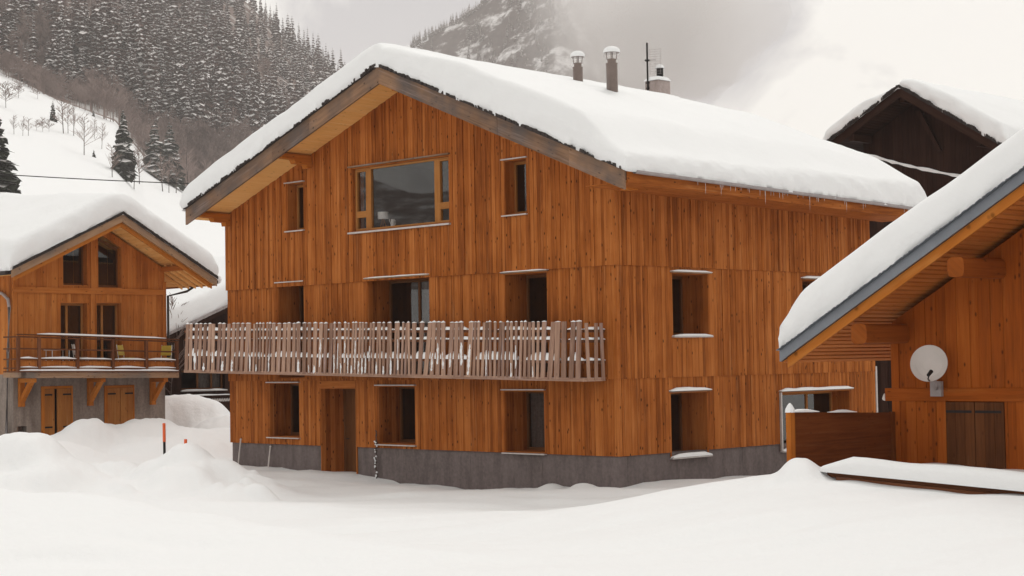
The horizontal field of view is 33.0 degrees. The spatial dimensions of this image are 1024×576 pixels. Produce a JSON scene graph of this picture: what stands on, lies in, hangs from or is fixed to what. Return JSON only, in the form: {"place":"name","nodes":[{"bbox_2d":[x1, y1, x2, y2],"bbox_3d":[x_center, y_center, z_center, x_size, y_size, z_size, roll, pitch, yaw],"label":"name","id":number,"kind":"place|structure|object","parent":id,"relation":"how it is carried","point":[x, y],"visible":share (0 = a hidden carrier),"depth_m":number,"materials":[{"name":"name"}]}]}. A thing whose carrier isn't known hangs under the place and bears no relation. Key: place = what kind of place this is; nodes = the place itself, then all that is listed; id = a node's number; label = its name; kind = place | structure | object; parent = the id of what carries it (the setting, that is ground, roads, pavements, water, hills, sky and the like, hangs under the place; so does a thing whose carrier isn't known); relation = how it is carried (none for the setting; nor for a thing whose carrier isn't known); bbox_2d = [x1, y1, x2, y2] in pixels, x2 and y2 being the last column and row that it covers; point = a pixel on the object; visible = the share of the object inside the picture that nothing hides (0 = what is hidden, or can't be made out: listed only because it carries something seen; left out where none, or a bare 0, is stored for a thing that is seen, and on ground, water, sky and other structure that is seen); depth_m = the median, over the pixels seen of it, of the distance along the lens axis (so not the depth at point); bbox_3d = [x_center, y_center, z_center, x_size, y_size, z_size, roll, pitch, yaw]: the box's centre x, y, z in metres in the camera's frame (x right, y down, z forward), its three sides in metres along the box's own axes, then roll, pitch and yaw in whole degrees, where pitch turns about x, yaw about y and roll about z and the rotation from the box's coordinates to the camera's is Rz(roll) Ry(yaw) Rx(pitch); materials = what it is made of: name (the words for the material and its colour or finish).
{"place":"outdoors","nodes":[
{"label":"outdoors","id":0,"kind":"place"},
{"bbox_2d":[0,174,188,183],"bbox_3d":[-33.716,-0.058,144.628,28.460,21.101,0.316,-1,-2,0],"label":"power line","id":1,"kind":"object","parent":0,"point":[94,179],"visible":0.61,"depth_m":144.96,"materials":[{"name":"black metal"}]},
{"bbox_2d":[0,192,218,279],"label":"roof snow","id":2,"kind":"structure","parent":0,"point":[31,225],"depth_m":58.96,"materials":[{"name":"white snow"}]},
{"bbox_2d":[389,219,395,225],"bbox_3d":[-3.312,-1.798,48.027,0.139,0.262,0.248,0,-2,-20],"label":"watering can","id":3,"kind":"object","parent":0,"point":[393,222],"visible":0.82,"depth_m":47.97,"materials":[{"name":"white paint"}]},
{"bbox_2d":[0,0,1023,575],"bbox_3d":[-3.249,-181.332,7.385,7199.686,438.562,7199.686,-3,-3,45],"label":"ground","id":4,"kind":"structure","parent":0,"point":[94,496],"depth_m":27.61,"materials":[{"name":"white snow"}]},
{"bbox_2d":[0,81,19,105],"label":"bare shrub","id":5,"kind":"object","parent":4,"relation":"on","point":[5,94],"visible":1,"depth_m":497.09,"materials":[{"name":"grey plant"}]},
{"bbox_2d":[0,119,20,193],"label":"conifer tree","id":6,"kind":"object","parent":4,"relation":"on","point":[9,183],"visible":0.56,"depth_m":235.55,"materials":[{"name":"green plant"}]},
{"bbox_2d":[13,79,24,97],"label":"bare shrub","id":7,"kind":"object","parent":4,"relation":"on","point":[19,85],"visible":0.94,"depth_m":554.02,"materials":[{"name":"grey plant"}]},
{"bbox_2d":[24,118,33,135],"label":"bare tree","id":8,"kind":"object","parent":4,"relation":"on","point":[28,129],"visible":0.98,"depth_m":439.07,"materials":[{"name":"grey plant"}]},
{"bbox_2d":[28,84,43,98],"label":"bare shrub","id":9,"kind":"object","parent":4,"relation":"on","point":[38,87],"visible":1,"depth_m":577.04,"materials":[{"name":"grey plant"}]},
{"bbox_2d":[38,117,45,131],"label":"bare shrub","id":10,"kind":"object","parent":4,"relation":"on","point":[42,124],"visible":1,"depth_m":469.34,"materials":[{"name":"grey plant"}]},
{"bbox_2d":[44,119,54,128],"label":"bare shrub","id":11,"kind":"object","parent":4,"relation":"on","point":[52,124],"visible":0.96,"depth_m":478.25,"materials":[{"name":"grey plant"}]},
{"bbox_2d":[49,101,57,121],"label":"conifer tree","id":12,"kind":"object","parent":4,"relation":"on","point":[52,114],"visible":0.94,"depth_m":522.80,"materials":[{"name":"green plant"}]},
{"bbox_2d":[53,99,72,132],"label":"bare tree","id":13,"kind":"object","parent":4,"relation":"on","point":[64,106],"visible":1,"depth_m":490.63,"materials":[{"name":"grey plant"}]},
{"bbox_2d":[59,103,74,123],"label":"bare tree","id":14,"kind":"object","parent":4,"relation":"on","point":[65,120],"visible":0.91,"depth_m":494.95,"materials":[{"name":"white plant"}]},
{"bbox_2d":[67,102,82,135],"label":"bare tree","id":15,"kind":"object","parent":4,"relation":"on","point":[74,117],"visible":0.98,"depth_m":494.09,"materials":[{"name":"grey plant"}]},
{"bbox_2d":[73,112,101,154],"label":"bare tree","id":16,"kind":"object","parent":4,"relation":"on","point":[85,131],"visible":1,"depth_m":441.74,"materials":[{"name":"grey plant"}]},
{"bbox_2d":[97,122,107,139],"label":"bare tree","id":17,"kind":"object","parent":4,"relation":"on","point":[103,130],"visible":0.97,"depth_m":484.31,"materials":[{"name":"grey plant"}]},
{"bbox_2d":[0,211,221,435],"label":"chalet","id":18,"kind":"object","parent":4,"relation":"on","point":[95,294],"visible":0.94,"depth_m":59.85,"materials":[{"name":"brown wood"}]},
{"bbox_2d":[41,386,72,434],"bbox_3d":[-15.582,4.772,58.957,0.410,2.860,1.249,-3,-3,45],"label":"cellar door","id":19,"kind":"structure","parent":18,"relation":"in","point":[56,401],"depth_m":58.86,"materials":[{"name":"brown wood"}]},
{"bbox_2d":[60,302,87,360],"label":"balcony door","id":20,"kind":"structure","parent":18,"relation":"in","point":[73,315],"depth_m":59.99,"materials":[{"name":"brown wood"}]},
{"bbox_2d":[62,243,87,285],"bbox_3d":[-15.391,-0.866,59.900,0.976,1.636,1.038,-3,-3,45],"label":"window","id":21,"kind":"structure","parent":18,"relation":"in","point":[75,263],"depth_m":60.31,"materials":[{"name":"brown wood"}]},
{"bbox_2d":[71,344,87,360],"bbox_3d":[-14.710,2.367,58.928,0.526,0.923,0.465,0,-3,-24],"label":"garden chair","id":22,"kind":"object","parent":18,"relation":"on","point":[73,347],"visible":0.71,"depth_m":58.85,"materials":[{"name":"white paint"}]},
{"bbox_2d":[97,238,121,288],"bbox_3d":[-14.421,-0.911,60.883,0.976,1.891,1.039,-3,-3,45],"label":"window","id":23,"kind":"structure","parent":18,"relation":"in","point":[112,278],"depth_m":61.31,"materials":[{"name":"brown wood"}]},
{"bbox_2d":[96,302,122,359],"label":"balcony door","id":24,"kind":"structure","parent":18,"relation":"in","point":[108,314],"depth_m":61.13,"materials":[{"name":"brown wood"}]},
{"bbox_2d":[104,385,134,424],"bbox_3d":[-13.855,4.828,60.699,0.410,2.829,1.257,-3,-3,45],"label":"cellar door","id":25,"kind":"structure","parent":18,"relation":"in","point":[119,404],"depth_m":60.57,"materials":[{"name":"brown wood"}]},
{"bbox_2d":[116,345,134,361],"bbox_3d":[-13.441,2.429,60.221,0.526,0.923,0.465,-2,-2,16],"label":"garden chair","id":26,"kind":"object","parent":18,"relation":"on","point":[119,347],"visible":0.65,"depth_m":60.21,"materials":[{"name":"yellow plastic"}]},
{"bbox_2d":[155,346,171,361],"bbox_3d":[-12.352,2.482,61.307,0.465,0.923,0.526,-2,-2,18],"label":"garden chair","id":27,"kind":"object","parent":18,"relation":"on","point":[166,348],"visible":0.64,"depth_m":61.49,"materials":[{"name":"yellow"}]},
{"bbox_2d":[107,144,121,176],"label":"bare tree","id":28,"kind":"object","parent":4,"relation":"on","point":[112,151],"visible":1,"depth_m":398.86,"materials":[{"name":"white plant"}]},
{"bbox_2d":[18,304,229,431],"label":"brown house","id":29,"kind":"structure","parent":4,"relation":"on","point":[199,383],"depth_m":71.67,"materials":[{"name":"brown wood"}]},
{"bbox_2d":[166,256,227,331],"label":"roof snow","id":30,"kind":"structure","parent":29,"relation":"on","point":[205,300],"depth_m":70.80,"materials":[{"name":"white snow"}]},
{"bbox_2d":[180,370,226,391],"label":"window","id":31,"kind":"structure","parent":29,"relation":"in","point":[190,382],"depth_m":72.12,"materials":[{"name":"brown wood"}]},
{"bbox_2d":[110,111,139,182],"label":"conifer tree","id":32,"kind":"object","parent":4,"relation":"on","point":[124,167],"visible":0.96,"depth_m":426.72,"materials":[{"name":"green plant"}]},
{"bbox_2d":[133,151,141,185],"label":"bare tree","id":33,"kind":"object","parent":4,"relation":"on","point":[136,166],"visible":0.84,"depth_m":430.37,"materials":[{"name":"grey plant"}]},
{"bbox_2d":[135,147,150,183],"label":"bare tree","id":34,"kind":"object","parent":4,"relation":"on","point":[145,167],"visible":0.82,"depth_m":471.56,"materials":[{"name":"grey plant"}]},
{"bbox_2d":[142,120,171,181],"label":"conifer tree","id":35,"kind":"object","parent":4,"relation":"on","point":[154,157],"visible":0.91,"depth_m":560.88,"materials":[{"name":"green plant"}]},
{"bbox_2d":[147,152,172,190],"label":"bare tree","id":36,"kind":"object","parent":4,"relation":"on","point":[159,167],"visible":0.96,"depth_m":513.33,"materials":[{"name":"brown plant"}]},
{"bbox_2d":[162,423,165,453],"bbox_3d":[-9.447,4.337,46.998,0.081,1.328,0.130,-1,-2,-1],"label":"snow stake","id":37,"kind":"object","parent":4,"relation":"on","point":[164,437],"visible":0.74,"depth_m":46.97,"materials":[{"name":"orange plastic"}]},
{"bbox_2d":[159,154,177,180],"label":"bare tree","id":38,"kind":"object","parent":4,"relation":"on","point":[168,165],"visible":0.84,"depth_m":530.67,"materials":[{"name":"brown plant"}]},
{"bbox_2d":[0,0,338,186],"bbox_3d":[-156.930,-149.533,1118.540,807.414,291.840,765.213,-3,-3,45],"label":"bare wood","id":39,"kind":"object","parent":4,"relation":"on","point":[97,91],"visible":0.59,"depth_m":702.09,"materials":[{"name":"plant"}]},
{"bbox_2d":[0,0,345,137],"bbox_3d":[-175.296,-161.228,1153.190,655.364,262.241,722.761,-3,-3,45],"label":"conifer forest","id":40,"kind":"object","parent":4,"relation":"on","point":[213,79],"visible":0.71,"depth_m":798.26,"materials":[{"name":"grey plant"}]},
{"bbox_2d":[160,122,185,190],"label":"conifer tree","id":41,"kind":"object","parent":4,"relation":"on","point":[170,149],"visible":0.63,"depth_m":571.67,"materials":[{"name":"green plant"}]},
{"bbox_2d":[163,151,185,192],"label":"bare tree","id":42,"kind":"object","parent":4,"relation":"on","point":[176,179],"visible":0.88,"depth_m":551.31,"materials":[{"name":"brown plant"}]},
{"bbox_2d":[165,293,198,394],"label":"bare shrub","id":43,"kind":"object","parent":4,"relation":"on","point":[171,305],"visible":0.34,"depth_m":69.71,"materials":[{"name":"brown plant"}]},
{"bbox_2d":[176,147,197,184],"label":"bare tree","id":44,"kind":"object","parent":4,"relation":"on","point":[190,155],"visible":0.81,"depth_m":588.92,"materials":[{"name":"brown plant"}]},
{"bbox_2d":[165,394,229,411],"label":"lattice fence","id":45,"kind":"object","parent":4,"relation":"on","point":[223,399],"visible":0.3,"depth_m":70.03,"materials":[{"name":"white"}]},
{"bbox_2d":[238,438,241,463],"bbox_3d":[-8.186,4.985,51.946,0.067,0.930,0.369,-1,-2,8],"label":"thin rod","id":46,"kind":"object","parent":4,"relation":"on","point":[239,450],"visible":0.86,"depth_m":51.96,"materials":[{"name":"metal"}]},
{"bbox_2d":[268,445,270,466],"bbox_3d":[-7.141,4.993,50.910,0.066,0.701,0.389,-1,-2,3],"label":"thin rod","id":47,"kind":"object","parent":4,"relation":"on","point":[269,455],"visible":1,"depth_m":50.93,"materials":[{"name":"metal"}]},
{"bbox_2d":[184,46,912,489],"bbox_3d":[0.786,-0.599,50.822,18.434,13.568,13.279,-3,-3,45],"label":"wooden chalet","id":48,"kind":"object","parent":4,"relation":"on","point":[504,302],"visible":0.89,"depth_m":45.51,"materials":[{"name":"brown wood"}]},
{"bbox_2d":[265,382,300,438],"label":"window","id":49,"kind":"structure","parent":48,"relation":"in","point":[284,418],"depth_m":51.49,"materials":[{"name":"brown wood"}]},
{"bbox_2d":[274,280,304,377],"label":"balcony door","id":50,"kind":"structure","parent":48,"relation":"in","point":[290,299],"depth_m":51.23,"materials":[{"name":"brown wood"}]},
{"bbox_2d":[283,180,304,232],"bbox_3d":[-5.900,-2.357,50.757,0.890,1.454,1.333,-3,-3,45],"label":"window","id":51,"kind":"structure","parent":48,"relation":"in","point":[295,194],"depth_m":50.76,"materials":[{"name":"brown wood"}]},
{"bbox_2d":[319,381,357,473],"bbox_3d":[-4.613,4.002,49.234,1.620,2.732,0.920,-3,-3,45],"label":"door","id":52,"kind":"structure","parent":48,"relation":"in","point":[339,451],"depth_m":49.78,"materials":[{"name":"brown wood"}]},
{"bbox_2d":[374,430,377,478],"bbox_3d":[-3.746,4.586,47.638,0.154,1.340,0.102,-3,-3,45],"label":"hanging strand","id":53,"kind":"object","parent":48,"relation":"hanging from","point":[375,459],"visible":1,"depth_m":47.63,"materials":[{"name":"grey"}]},
{"bbox_2d":[378,212,388,226],"bbox_3d":[-3.597,-1.885,48.304,0.310,0.472,0.307,-3,-3,45],"label":"table lamp","id":54,"kind":"object","parent":48,"relation":"on","point":[382,216],"visible":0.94,"depth_m":48.19,"materials":[{"name":"white fabric"}]},
{"bbox_2d":[374,385,416,446],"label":"window","id":55,"kind":"structure","parent":48,"relation":"in","point":[396,403],"depth_m":48.10,"materials":[{"name":"brown wood"}]},
{"bbox_2d":[363,274,430,377],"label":"balcony door","id":56,"kind":"structure","parent":48,"relation":"in","point":[401,300],"depth_m":48.48,"materials":[{"name":"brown wood"}]},
{"bbox_2d":[347,153,450,233],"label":"picture window","id":57,"kind":"structure","parent":48,"relation":"in","point":[414,193],"depth_m":49.47,"materials":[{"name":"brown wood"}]},
{"bbox_2d":[500,156,527,216],"bbox_3d":[0.492,-2.564,44.430,0.920,1.474,1.333,-3,-3,45],"label":"window","id":58,"kind":"structure","parent":48,"relation":"in","point":[515,204],"depth_m":44.48,"materials":[{"name":"brown wood"}]},
{"bbox_2d":[500,389,546,454],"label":"window","id":59,"kind":"structure","parent":48,"relation":"in","point":[523,408],"depth_m":44.59,"materials":[{"name":"brown wood"}]},
{"bbox_2d":[500,269,548,375],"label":"balcony door","id":60,"kind":"structure","parent":48,"relation":"in","point":[525,294],"depth_m":44.71,"materials":[{"name":"brown wood"}]},
{"bbox_2d":[180,43,926,210],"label":"roof snow","id":61,"kind":"structure","parent":48,"relation":"on","point":[629,129],"depth_m":44.82,"materials":[{"name":"white snow"}]},
{"bbox_2d":[645,43,661,90],"bbox_3d":[4.548,-7.129,55.745,0.545,1.592,0.152,-2,-3,26],"label":"television aerial","id":62,"kind":"object","parent":48,"relation":"attached to","point":[647,82],"visible":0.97,"depth_m":55.79,"materials":[{"name":"black metal"}]},
{"bbox_2d":[669,387,712,458],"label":"window","id":63,"kind":"structure","parent":48,"relation":"in","point":[689,405],"depth_m":44.28,"materials":[{"name":"brown wood"}]},
{"bbox_2d":[670,270,713,336],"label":"window","id":64,"kind":"structure","parent":48,"relation":"in","point":[690,291],"depth_m":44.45,"materials":[{"name":"brown wood"}]},
{"bbox_2d":[801,276,819,290],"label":"window","id":65,"kind":"structure","parent":48,"relation":"in","point":[805,282],"depth_m":47.43,"materials":[{"name":"brown wood"}]},
{"bbox_2d":[779,386,852,452],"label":"window","id":66,"kind":"structure","parent":48,"relation":"in","point":[830,398],"depth_m":48.74,"materials":[{"name":"grey wood"}]},
{"bbox_2d":[785,403,895,466],"bbox_3d":[5.808,2.968,30.299,0.172,2.000,3.290,-3,-3,45],"label":"screen panel","id":67,"kind":"object","parent":4,"relation":"on","point":[820,439],"visible":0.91,"depth_m":30.23,"materials":[{"name":"brown wood"}]},
{"bbox_2d":[776,166,1023,469],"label":"timber chalet","id":68,"kind":"object","parent":4,"relation":"on","point":[953,289],"visible":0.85,"depth_m":30.43,"materials":[{"name":"brown wood"}]},
{"bbox_2d":[778,127,1023,347],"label":"roof snow","id":69,"kind":"structure","parent":68,"relation":"on","point":[886,247],"depth_m":29.87,"materials":[{"name":"white snow"}]},
{"bbox_2d":[910,345,947,395],"bbox_3d":[7.351,1.467,30.569,0.630,0.917,0.825,-3,-3,45],"label":"satellite dish","id":70,"kind":"object","parent":68,"relation":"attached to","point":[928,363],"visible":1,"depth_m":30.67,"materials":[{"name":"metal"}]},
{"bbox_2d":[827,85,1001,412],"bbox_3d":[18.565,-0.684,64.354,7.003,12.634,13.560,-3,-3,45],"label":"dark chalet","id":71,"kind":"object","parent":4,"relation":"on","point":[904,125],"visible":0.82,"depth_m":60.91,"materials":[{"name":"brown wood"}]},
{"bbox_2d":[839,144,960,176],"bbox_3d":[14.089,-4.354,60.280,6.539,2.013,0.142,-3,-3,34],"label":"snowy cable","id":72,"kind":"object","parent":71,"relation":"attached to","point":[925,169],"visible":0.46,"depth_m":60.26,"materials":[{"name":"white snow"}]},
{"bbox_2d":[823,79,1023,142],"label":"roof snow","id":73,"kind":"structure","parent":71,"relation":"on","point":[1000,119],"depth_m":59.32,"materials":[{"name":"white snow"}]},
{"bbox_2d":[820,457,1023,493],"bbox_3d":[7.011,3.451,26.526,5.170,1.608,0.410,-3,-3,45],"label":"snow-covered beam","id":74,"kind":"object","parent":4,"relation":"on","point":[963,479],"visible":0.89,"depth_m":26.85,"materials":[{"name":"white snow"}]},
{"bbox_2d":[405,0,646,89],"bbox_3d":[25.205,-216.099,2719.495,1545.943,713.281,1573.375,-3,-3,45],"label":"mountain","id":75,"kind":"structure","parent":0,"point":[591,30],"depth_m":2623.10,"materials":[{"name":"white snow"}]},
{"bbox_2d":[410,0,563,75],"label":"mountain forest","id":76,"kind":"object","parent":75,"relation":"on","point":[469,31],"visible":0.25,"depth_m":2655.14,"materials":[{"name":"grey plant"}]},
{"bbox_2d":[245,0,1023,138],"label":"sky","id":77,"kind":"structure","parent":0,"point":[800,65],"materials":[{"name":"white"}]}
]}

